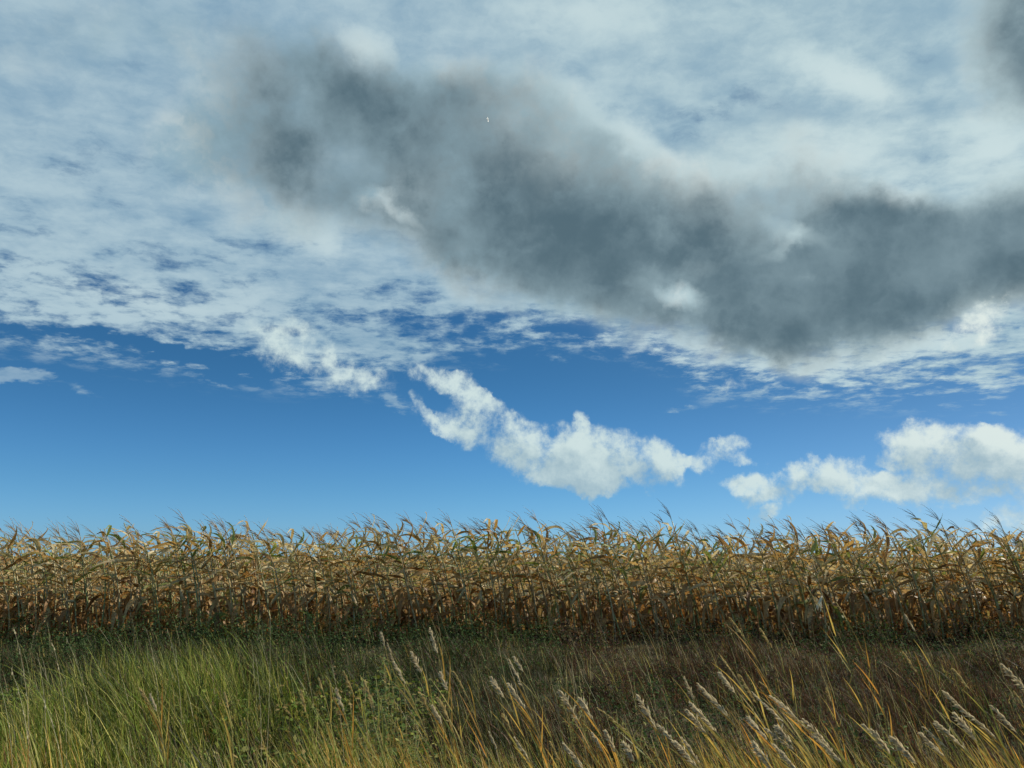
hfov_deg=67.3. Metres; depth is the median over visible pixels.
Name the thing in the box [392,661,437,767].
reed
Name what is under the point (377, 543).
corn plant
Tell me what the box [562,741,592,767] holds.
reed
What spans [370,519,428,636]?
corn plant
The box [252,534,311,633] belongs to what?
corn plant
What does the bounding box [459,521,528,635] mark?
corn plant
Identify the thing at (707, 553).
corn plant
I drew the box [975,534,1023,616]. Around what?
corn plant
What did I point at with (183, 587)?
corn plant
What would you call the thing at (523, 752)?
reed
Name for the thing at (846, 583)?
corn plant
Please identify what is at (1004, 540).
corn plant
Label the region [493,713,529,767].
reed
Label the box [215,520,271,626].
corn plant
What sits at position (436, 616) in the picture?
corn plant
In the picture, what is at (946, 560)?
corn plant
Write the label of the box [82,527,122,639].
corn plant
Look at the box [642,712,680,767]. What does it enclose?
leafy weed
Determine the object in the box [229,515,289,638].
corn plant
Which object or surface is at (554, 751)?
reed
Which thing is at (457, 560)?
corn plant
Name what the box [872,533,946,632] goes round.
corn plant
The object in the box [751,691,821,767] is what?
reed
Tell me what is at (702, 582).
corn plant
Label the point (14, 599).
corn plant
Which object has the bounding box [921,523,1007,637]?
corn plant
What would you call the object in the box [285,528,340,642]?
corn plant
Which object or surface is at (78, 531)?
corn plant
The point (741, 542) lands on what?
corn plant
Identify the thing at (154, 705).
reed
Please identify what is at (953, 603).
corn plant
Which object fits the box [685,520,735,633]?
corn plant
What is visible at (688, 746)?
reed
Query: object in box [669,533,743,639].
corn plant
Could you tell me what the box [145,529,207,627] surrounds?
corn plant
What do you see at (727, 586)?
corn plant
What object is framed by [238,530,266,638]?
corn plant
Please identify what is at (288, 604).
corn plant
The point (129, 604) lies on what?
corn plant
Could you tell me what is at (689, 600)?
corn plant
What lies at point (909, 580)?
corn plant
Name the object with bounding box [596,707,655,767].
reed
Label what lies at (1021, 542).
corn plant
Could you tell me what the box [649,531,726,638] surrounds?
corn plant
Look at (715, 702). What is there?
reed
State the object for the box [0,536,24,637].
corn plant
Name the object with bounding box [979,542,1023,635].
corn plant
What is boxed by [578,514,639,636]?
corn plant
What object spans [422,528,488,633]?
corn plant
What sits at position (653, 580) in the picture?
corn plant
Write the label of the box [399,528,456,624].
corn plant
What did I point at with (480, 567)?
corn plant
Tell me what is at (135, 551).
corn plant
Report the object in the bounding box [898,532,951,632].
corn plant
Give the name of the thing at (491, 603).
corn plant
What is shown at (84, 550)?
corn plant
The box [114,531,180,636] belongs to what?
corn plant
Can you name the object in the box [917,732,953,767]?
reed
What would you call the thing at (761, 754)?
reed
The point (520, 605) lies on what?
corn plant
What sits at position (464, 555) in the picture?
corn plant
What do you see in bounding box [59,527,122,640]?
corn plant
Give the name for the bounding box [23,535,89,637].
corn plant
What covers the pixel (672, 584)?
corn plant
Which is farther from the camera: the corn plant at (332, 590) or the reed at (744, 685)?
the corn plant at (332, 590)
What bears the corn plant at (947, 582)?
on the ground at (643, 644)
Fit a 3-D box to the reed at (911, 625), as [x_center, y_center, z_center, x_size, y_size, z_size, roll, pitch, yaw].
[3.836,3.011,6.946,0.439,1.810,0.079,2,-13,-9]
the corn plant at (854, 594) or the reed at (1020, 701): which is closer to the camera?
the reed at (1020, 701)
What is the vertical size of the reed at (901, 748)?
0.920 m
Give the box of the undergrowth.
[0,594,1023,767]
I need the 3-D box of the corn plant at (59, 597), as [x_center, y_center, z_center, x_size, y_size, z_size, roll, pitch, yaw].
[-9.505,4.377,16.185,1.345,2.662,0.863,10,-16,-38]
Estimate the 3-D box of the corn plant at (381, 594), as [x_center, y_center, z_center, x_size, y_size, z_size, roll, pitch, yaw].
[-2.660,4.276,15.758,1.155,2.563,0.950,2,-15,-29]
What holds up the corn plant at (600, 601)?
on the ground at (643, 644)
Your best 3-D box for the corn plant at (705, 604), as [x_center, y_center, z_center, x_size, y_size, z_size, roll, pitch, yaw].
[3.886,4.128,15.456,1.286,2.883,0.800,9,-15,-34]
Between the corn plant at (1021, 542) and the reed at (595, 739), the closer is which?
the reed at (595, 739)
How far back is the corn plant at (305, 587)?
15.31 m
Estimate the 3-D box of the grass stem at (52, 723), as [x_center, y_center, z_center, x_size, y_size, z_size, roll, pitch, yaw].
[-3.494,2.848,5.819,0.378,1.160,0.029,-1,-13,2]
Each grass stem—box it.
[0,685,12,767]
[11,666,30,767]
[36,686,62,767]
[37,654,45,763]
[53,646,66,767]
[67,640,92,745]
[167,630,181,742]
[255,655,261,767]
[266,614,270,767]
[331,665,343,755]
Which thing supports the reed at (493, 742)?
on the ground at (643, 644)
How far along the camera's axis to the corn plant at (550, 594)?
15.42 m
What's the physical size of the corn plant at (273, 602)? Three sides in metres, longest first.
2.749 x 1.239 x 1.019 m
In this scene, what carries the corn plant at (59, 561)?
on the ground at (643, 644)
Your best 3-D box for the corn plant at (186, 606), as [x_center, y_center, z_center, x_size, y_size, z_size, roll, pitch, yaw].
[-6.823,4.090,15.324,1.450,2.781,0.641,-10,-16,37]
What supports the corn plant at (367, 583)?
on the ground at (643, 644)
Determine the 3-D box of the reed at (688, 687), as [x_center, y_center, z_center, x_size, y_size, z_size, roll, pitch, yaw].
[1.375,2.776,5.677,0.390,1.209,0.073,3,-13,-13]
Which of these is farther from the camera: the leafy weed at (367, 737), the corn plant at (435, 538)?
the corn plant at (435, 538)
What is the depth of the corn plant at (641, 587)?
15.87 m
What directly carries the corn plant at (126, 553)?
on the ground at (643, 644)
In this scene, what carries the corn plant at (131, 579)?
on the ground at (643, 644)
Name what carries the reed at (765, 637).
on the ground at (643, 644)
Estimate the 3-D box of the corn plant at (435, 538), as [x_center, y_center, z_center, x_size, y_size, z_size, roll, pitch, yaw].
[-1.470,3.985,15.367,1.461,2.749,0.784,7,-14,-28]
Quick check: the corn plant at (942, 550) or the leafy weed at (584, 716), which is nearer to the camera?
the leafy weed at (584, 716)
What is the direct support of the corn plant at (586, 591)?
on the ground at (643, 644)
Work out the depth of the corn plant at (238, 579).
15.05 m
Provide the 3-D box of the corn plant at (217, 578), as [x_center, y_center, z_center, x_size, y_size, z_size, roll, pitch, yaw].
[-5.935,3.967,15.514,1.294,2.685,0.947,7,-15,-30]
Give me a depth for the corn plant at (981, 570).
15.40 m
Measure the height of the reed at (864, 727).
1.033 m
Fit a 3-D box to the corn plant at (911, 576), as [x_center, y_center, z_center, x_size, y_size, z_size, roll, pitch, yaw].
[8.050,4.053,15.576,1.409,3.021,0.957,1,-13,-3]
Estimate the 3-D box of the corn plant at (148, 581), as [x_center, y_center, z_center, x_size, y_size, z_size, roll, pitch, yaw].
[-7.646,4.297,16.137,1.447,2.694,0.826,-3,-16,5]
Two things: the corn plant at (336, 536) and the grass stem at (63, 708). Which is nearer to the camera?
the grass stem at (63, 708)
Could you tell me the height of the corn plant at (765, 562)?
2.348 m
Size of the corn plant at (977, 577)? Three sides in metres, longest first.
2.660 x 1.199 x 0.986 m
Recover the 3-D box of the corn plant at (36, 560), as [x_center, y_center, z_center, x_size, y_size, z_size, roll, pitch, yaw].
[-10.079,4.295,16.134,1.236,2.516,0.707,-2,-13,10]
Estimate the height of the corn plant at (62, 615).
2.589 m
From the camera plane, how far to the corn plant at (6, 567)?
15.19 m
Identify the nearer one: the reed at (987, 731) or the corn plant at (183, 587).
the reed at (987, 731)
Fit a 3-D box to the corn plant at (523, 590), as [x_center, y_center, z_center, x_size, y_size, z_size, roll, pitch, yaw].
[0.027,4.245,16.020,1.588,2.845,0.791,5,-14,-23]
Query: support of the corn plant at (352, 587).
on the ground at (643, 644)
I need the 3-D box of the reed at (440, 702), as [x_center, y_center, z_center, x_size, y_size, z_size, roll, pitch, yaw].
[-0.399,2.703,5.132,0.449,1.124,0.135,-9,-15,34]
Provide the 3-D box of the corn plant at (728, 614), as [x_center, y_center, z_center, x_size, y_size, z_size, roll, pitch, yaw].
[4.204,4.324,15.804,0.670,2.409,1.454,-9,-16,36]
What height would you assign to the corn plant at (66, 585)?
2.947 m
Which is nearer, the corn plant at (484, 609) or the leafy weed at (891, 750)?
the leafy weed at (891, 750)
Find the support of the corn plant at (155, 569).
on the ground at (643, 644)
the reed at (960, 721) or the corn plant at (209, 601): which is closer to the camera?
the reed at (960, 721)
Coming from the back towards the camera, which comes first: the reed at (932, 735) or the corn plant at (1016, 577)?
the corn plant at (1016, 577)
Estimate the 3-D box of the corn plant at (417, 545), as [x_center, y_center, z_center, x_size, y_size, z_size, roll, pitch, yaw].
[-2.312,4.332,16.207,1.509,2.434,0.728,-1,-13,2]
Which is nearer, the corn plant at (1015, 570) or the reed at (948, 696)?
the reed at (948, 696)
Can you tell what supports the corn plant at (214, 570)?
on the ground at (643, 644)
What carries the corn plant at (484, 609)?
on the ground at (643, 644)
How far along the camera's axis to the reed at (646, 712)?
5.29 m
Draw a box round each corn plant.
[0,527,42,640]
[0,533,43,640]
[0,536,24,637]
[0,538,26,638]
[0,539,20,633]
[0,542,22,634]
[1,530,55,642]
[1,531,42,631]
[9,528,57,628]
[12,524,56,629]
[15,530,64,644]
[20,535,60,636]
[22,537,65,643]
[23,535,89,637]
[25,529,88,639]
[28,523,106,644]
[28,527,81,636]
[39,525,106,639]
[42,534,98,642]
[46,516,105,637]
[52,531,111,638]
[57,534,102,632]
[58,539,121,636]
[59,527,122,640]
[65,524,136,639]
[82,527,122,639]
[84,529,118,641]
[93,537,156,642]
[95,530,138,634]
[99,514,160,635]
[104,531,146,641]
[105,531,156,630]
[106,532,181,639]
[107,523,148,629]
[109,536,180,636]
[111,527,143,640]
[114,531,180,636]
[115,529,173,635]
[139,530,185,633]
[141,521,192,634]
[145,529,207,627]
[147,524,214,636]
[149,507,216,638]
[152,536,220,635]
[163,522,219,635]
[165,537,188,633]
[166,522,243,636]
[169,537,224,634]
[178,520,231,635]
[182,525,224,630]
[187,514,250,636]
[188,520,251,636]
[190,540,246,632]
[202,514,254,632]
[211,519,254,639]
[213,525,264,626]
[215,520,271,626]
[224,532,281,627]
[228,534,267,634]
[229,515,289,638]
[230,536,287,638]
[237,522,294,638]
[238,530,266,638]
[243,526,305,641]
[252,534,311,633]
[255,526,326,640]
[258,526,313,641]
[260,529,316,636]
[260,537,300,638]
[267,527,324,639]
[275,542,334,638]
[281,532,348,636]
[284,527,344,641]
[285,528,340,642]
[296,536,345,632]
[298,539,357,631]
[301,527,375,635]
[306,525,356,639]
[312,534,368,641]
[315,527,362,636]
[317,529,377,640]
[318,528,396,631]
[323,532,384,633]
[326,517,395,638]
[329,532,387,641]
[343,513,407,628]
[347,514,407,640]
[353,533,406,628]
[358,513,429,639]
[361,521,412,640]
[365,529,432,625]
[366,525,415,633]
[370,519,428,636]
[376,537,437,626]
[377,536,435,624]
[378,523,440,636]
[386,515,461,633]
[398,511,463,633]
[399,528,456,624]
[406,514,468,633]
[409,526,468,632]
[414,523,478,630]
[419,521,460,630]
[422,520,486,632]
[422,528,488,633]
[428,509,492,636]
[430,536,508,629]
[445,519,503,628]
[452,518,511,638]
[455,523,490,633]
[458,518,525,639]
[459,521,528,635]
[460,517,538,638]
[460,524,521,638]
[465,525,513,632]
[475,518,547,639]
[478,523,534,634]
[479,519,544,638]
[482,524,558,638]
[486,532,549,634]
[493,510,566,635]
[502,523,568,640]
[506,517,557,631]
[519,520,590,639]
[520,509,581,626]
[521,521,570,635]
[523,527,580,640]
[533,536,582,633]
[538,521,606,634]
[540,532,595,638]
[541,532,601,640]
[548,539,607,644]
[549,524,621,644]
[556,521,627,642]
[556,534,624,630]
[561,531,639,643]
[567,524,609,636]
[578,504,633,637]
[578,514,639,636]
[578,534,647,639]
[583,525,642,635]
[591,524,647,638]
[592,523,657,631]
[602,516,673,630]
[607,521,668,635]
[613,526,673,637]
[614,524,669,633]
[624,527,702,633]
[624,536,688,636]
[625,527,686,631]
[637,529,708,634]
[639,519,698,638]
[649,503,705,639]
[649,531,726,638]
[650,532,709,627]
[652,513,716,640]
[659,546,719,637]
[661,535,721,635]
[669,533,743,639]
[670,519,731,639]
[684,534,753,635]
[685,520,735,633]
[688,539,770,637]
[689,535,761,637]
[691,528,750,638]
[691,538,732,635]
[705,540,769,635]
[709,536,776,635]
[712,526,782,640]
[722,541,784,634]
[724,517,787,636]
[732,521,801,642]
[734,529,809,644]
[736,529,802,635]
[738,539,800,638]
[745,528,797,640]
[749,532,823,638]
[750,527,819,641]
[750,538,788,638]
[755,536,829,641]
[765,515,841,642]
[770,524,847,643]
[772,531,835,636]
[773,517,822,645]
[785,532,852,645]
[789,535,853,632]
[795,527,848,641]
[797,519,864,629]
[801,527,854,643]
[806,525,882,638]
[807,532,866,636]
[813,528,887,640]
[816,533,896,639]
[821,523,908,636]
[822,524,883,636]
[827,532,895,630]
[827,534,894,635]
[839,516,932,635]
[844,514,902,636]
[850,515,893,634]
[850,523,924,632]
[857,539,917,632]
[859,516,948,640]
[861,526,922,641]
[863,510,954,640]
[868,516,941,637]
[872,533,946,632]
[873,534,942,634]
[885,523,974,637]
[890,532,983,637]
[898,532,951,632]
[899,508,994,634]
[899,519,972,634]
[900,524,983,634]
[908,527,967,641]
[915,505,993,636]
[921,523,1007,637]
[921,526,1001,634]
[925,536,1010,635]
[928,520,1020,636]
[942,528,999,633]
[947,540,1021,638]
[952,538,1022,634]
[953,538,1022,624]
[960,539,1019,624]
[963,521,1021,639]
[974,539,1023,590]
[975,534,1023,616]
[977,526,1022,610]
[978,512,1023,635]
[978,529,1023,638]
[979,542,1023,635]
[991,531,1023,580]
[1002,532,1023,577]
[1008,535,1023,588]
[1009,531,1023,587]
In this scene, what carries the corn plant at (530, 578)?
on the ground at (643, 644)
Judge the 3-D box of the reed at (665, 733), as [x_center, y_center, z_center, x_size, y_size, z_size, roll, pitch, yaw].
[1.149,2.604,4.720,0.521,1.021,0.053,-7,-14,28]
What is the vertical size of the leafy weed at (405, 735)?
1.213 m
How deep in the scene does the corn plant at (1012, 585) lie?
15.31 m
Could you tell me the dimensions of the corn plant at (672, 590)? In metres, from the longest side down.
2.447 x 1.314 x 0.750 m
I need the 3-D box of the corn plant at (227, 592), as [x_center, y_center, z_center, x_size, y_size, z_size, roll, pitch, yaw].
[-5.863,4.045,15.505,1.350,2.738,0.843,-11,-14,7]
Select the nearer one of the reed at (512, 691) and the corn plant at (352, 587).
the reed at (512, 691)
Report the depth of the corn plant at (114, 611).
15.25 m
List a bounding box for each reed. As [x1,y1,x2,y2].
[138,686,169,767]
[143,690,168,766]
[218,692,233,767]
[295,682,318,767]
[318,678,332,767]
[331,687,353,766]
[342,671,373,767]
[363,672,386,767]
[379,631,399,762]
[387,643,403,746]
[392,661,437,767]
[409,651,446,767]
[421,695,444,766]
[425,704,459,767]
[428,627,455,766]
[432,671,466,767]
[432,697,463,767]
[453,671,489,767]
[487,732,506,767]
[489,676,532,767]
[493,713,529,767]
[503,683,553,767]
[507,658,547,767]
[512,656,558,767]
[513,737,532,767]
[549,728,566,767]
[558,690,599,767]
[561,687,617,767]
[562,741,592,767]
[591,732,613,767]
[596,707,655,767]
[603,729,625,767]
[620,719,641,767]
[634,694,674,767]
[656,722,700,767]
[659,740,706,767]
[675,676,712,767]
[679,708,740,767]
[680,737,713,767]
[688,701,739,767]
[696,683,765,767]
[712,654,780,767]
[717,672,769,766]
[727,617,791,759]
[738,674,779,765]
[744,716,800,767]
[750,740,772,767]
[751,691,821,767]
[757,681,827,767]
[759,628,808,758]
[764,728,818,767]
[766,743,795,767]
[768,695,847,767]
[773,724,810,767]
[794,716,851,767]
[806,587,877,767]
[811,734,854,767]
[821,686,846,763]
[836,602,897,765]
[847,714,901,767]
[868,728,903,767]
[888,735,922,767]
[903,652,949,766]
[904,614,962,764]
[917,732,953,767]
[922,708,969,767]
[932,705,985,767]
[939,712,1008,767]
[942,690,1010,767]
[951,668,1013,767]
[969,710,1023,767]
[988,705,1023,744]
[1000,663,1023,689]
[1011,691,1023,712]
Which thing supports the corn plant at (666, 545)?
on the ground at (643, 644)
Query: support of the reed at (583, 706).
on the ground at (643, 644)
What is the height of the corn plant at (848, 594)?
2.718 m
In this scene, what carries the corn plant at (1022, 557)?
on the ground at (643, 644)
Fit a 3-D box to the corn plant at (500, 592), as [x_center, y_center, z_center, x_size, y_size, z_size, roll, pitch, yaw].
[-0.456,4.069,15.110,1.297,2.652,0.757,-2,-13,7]
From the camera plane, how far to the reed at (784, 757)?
4.70 m
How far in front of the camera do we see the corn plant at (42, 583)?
15.98 m
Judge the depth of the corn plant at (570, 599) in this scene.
15.36 m
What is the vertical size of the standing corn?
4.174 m
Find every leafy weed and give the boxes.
[339,672,381,767]
[359,655,403,767]
[375,678,421,767]
[557,677,581,750]
[574,676,590,755]
[609,710,645,767]
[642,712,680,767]
[875,690,910,767]
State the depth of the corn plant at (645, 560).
16.12 m
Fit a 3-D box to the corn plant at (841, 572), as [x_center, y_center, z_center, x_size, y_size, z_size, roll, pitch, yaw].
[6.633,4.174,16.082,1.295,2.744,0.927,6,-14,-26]
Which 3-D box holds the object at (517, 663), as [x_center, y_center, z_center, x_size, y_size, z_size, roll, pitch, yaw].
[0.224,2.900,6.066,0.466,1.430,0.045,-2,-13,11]
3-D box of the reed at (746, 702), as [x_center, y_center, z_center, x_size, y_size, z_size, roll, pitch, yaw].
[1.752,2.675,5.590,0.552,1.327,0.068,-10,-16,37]
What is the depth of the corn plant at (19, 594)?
15.27 m
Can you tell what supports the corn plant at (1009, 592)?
on the ground at (643, 644)
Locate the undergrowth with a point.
(410, 732)
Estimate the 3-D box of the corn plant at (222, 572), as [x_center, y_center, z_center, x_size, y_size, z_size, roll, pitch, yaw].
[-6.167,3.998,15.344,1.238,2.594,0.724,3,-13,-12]
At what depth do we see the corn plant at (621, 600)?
15.23 m
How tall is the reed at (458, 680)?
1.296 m
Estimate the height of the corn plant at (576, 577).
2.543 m
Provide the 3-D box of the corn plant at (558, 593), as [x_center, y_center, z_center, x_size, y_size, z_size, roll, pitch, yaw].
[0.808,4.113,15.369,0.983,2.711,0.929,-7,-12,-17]
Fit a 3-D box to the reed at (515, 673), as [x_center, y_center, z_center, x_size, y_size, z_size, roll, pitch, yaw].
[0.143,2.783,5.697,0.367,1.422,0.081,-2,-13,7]
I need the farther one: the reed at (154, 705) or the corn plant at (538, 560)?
the corn plant at (538, 560)
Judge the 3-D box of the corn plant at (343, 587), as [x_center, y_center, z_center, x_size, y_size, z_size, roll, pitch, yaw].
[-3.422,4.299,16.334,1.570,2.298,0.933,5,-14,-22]
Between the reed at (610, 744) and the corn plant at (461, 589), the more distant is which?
the corn plant at (461, 589)
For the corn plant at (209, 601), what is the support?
on the ground at (643, 644)
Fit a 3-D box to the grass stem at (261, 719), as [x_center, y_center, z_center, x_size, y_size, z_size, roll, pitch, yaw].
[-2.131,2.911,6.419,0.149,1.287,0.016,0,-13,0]
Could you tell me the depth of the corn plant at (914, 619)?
15.04 m
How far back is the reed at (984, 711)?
5.57 m
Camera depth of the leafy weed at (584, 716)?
8.35 m
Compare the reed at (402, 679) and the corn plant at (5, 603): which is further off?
the corn plant at (5, 603)
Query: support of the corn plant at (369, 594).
on the ground at (643, 644)
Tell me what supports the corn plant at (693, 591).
on the ground at (643, 644)
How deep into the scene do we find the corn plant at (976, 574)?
16.19 m
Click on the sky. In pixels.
(285, 264)
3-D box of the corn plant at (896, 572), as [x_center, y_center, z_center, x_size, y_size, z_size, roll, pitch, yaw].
[7.379,4.024,15.460,1.429,2.897,0.892,-14,-14,8]
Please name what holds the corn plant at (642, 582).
on the ground at (643, 644)
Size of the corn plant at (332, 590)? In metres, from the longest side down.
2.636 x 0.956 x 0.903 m
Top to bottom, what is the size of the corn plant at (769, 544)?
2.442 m
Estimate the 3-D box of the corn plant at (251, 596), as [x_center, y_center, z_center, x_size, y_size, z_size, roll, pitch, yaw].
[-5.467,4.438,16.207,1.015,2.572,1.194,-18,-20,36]
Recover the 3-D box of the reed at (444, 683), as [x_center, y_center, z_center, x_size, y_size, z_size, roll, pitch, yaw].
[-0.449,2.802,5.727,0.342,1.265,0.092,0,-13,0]
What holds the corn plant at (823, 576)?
on the ground at (643, 644)
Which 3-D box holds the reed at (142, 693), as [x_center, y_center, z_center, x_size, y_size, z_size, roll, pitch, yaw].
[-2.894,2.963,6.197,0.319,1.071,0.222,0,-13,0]
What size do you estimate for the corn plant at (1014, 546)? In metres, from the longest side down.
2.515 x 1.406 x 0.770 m
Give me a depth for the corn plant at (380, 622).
15.25 m
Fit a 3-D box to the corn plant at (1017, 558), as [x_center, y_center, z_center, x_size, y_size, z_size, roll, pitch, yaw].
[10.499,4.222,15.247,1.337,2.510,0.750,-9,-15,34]
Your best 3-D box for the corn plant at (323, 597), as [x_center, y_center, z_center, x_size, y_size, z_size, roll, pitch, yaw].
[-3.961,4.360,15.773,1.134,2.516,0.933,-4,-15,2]
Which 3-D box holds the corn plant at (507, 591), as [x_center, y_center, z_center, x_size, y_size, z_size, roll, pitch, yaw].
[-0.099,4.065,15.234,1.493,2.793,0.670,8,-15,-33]
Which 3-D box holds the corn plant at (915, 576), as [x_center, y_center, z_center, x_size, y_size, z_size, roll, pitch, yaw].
[7.829,4.078,15.530,1.358,2.869,0.970,-8,-14,12]
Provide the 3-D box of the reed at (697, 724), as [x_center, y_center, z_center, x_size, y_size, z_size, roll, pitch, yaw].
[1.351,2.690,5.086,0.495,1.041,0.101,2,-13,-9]
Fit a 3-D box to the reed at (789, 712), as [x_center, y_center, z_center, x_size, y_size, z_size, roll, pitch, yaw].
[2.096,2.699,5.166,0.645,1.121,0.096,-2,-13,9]
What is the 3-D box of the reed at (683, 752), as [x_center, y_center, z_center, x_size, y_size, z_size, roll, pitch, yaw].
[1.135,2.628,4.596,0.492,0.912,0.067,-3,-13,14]
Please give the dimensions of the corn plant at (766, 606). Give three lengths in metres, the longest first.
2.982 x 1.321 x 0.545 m
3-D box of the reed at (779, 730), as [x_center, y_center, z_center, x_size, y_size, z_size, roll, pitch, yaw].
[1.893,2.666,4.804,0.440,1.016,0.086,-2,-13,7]
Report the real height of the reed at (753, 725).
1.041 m
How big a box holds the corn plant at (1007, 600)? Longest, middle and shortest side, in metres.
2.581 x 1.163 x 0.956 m
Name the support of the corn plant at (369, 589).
on the ground at (643, 644)
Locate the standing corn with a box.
[0,504,1023,637]
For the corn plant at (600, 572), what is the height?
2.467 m
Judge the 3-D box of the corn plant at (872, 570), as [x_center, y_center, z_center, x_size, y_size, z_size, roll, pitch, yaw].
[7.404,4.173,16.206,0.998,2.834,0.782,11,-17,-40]
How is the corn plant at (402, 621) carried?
on the ground at (643, 644)
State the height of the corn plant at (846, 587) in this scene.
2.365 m
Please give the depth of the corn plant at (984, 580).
15.29 m
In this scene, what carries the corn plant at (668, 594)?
on the ground at (643, 644)
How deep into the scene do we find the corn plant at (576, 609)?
16.04 m
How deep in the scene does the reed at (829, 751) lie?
4.79 m
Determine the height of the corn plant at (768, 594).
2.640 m
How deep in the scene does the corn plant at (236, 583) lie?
16.00 m
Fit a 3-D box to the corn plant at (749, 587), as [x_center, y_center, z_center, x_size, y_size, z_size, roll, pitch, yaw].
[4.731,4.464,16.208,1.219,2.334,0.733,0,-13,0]
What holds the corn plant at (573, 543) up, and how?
on the ground at (643, 644)
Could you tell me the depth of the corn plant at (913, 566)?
16.11 m
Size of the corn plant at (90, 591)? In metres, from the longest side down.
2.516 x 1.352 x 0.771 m
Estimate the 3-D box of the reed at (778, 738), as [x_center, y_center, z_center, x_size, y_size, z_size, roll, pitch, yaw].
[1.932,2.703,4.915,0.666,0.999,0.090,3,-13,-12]
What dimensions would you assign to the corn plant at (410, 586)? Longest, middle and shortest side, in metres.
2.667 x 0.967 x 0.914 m
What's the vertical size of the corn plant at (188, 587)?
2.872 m
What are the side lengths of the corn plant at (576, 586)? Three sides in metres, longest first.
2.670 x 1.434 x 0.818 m
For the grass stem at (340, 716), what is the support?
on the ground at (643, 644)
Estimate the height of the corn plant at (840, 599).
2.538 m
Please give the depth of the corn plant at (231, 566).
16.10 m
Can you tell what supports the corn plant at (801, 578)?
on the ground at (643, 644)
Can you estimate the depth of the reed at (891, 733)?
7.02 m
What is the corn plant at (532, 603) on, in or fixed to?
on the ground at (643, 644)
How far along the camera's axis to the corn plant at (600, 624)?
15.19 m
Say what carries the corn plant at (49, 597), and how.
on the ground at (643, 644)
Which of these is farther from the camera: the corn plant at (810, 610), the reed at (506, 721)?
the corn plant at (810, 610)
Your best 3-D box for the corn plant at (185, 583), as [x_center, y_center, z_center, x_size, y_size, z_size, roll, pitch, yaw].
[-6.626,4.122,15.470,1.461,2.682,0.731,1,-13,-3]
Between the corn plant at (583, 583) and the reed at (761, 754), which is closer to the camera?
the reed at (761, 754)
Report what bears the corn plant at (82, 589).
on the ground at (643, 644)
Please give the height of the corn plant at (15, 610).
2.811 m
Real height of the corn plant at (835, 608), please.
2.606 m
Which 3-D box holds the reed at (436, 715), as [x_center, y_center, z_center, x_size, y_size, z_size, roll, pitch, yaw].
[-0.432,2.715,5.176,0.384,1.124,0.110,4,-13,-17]
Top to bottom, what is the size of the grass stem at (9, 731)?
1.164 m
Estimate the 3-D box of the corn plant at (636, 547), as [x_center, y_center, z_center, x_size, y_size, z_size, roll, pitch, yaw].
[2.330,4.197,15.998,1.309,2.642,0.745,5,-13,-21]
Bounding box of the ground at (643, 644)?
[0,557,1023,767]
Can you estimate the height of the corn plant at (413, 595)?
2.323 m
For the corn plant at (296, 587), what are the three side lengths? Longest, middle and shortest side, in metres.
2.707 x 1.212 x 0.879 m
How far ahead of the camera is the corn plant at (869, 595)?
16.09 m
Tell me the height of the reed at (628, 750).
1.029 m
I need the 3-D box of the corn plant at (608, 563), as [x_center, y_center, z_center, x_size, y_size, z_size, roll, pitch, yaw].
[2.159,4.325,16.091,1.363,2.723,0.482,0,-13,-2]
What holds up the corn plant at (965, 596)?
on the ground at (643, 644)
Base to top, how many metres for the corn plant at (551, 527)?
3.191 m
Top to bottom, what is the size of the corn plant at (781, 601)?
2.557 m
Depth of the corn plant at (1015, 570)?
15.26 m
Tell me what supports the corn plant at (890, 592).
on the ground at (643, 644)
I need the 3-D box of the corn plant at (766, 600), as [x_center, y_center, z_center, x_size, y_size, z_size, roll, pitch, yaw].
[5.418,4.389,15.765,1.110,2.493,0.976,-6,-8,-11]
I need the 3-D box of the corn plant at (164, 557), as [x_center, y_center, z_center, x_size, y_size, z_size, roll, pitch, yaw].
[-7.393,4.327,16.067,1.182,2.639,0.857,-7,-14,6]
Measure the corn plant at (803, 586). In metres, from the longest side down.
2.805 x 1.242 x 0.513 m
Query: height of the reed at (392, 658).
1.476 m
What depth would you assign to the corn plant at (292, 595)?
15.99 m
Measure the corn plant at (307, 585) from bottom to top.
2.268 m
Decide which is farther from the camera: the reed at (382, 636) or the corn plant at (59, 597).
the corn plant at (59, 597)
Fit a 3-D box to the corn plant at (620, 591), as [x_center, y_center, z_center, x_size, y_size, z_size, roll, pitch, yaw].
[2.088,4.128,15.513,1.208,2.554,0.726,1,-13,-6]
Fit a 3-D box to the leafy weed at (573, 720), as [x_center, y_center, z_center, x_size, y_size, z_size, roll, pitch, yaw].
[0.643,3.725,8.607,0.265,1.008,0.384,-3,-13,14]
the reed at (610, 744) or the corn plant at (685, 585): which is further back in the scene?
the corn plant at (685, 585)
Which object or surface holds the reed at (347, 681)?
on the ground at (643, 644)
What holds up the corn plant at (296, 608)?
on the ground at (643, 644)
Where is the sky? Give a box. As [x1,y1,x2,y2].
[0,0,1023,556]
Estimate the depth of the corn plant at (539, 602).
16.03 m
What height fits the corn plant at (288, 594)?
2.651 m
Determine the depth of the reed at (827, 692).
6.00 m
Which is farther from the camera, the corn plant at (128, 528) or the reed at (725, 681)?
the corn plant at (128, 528)

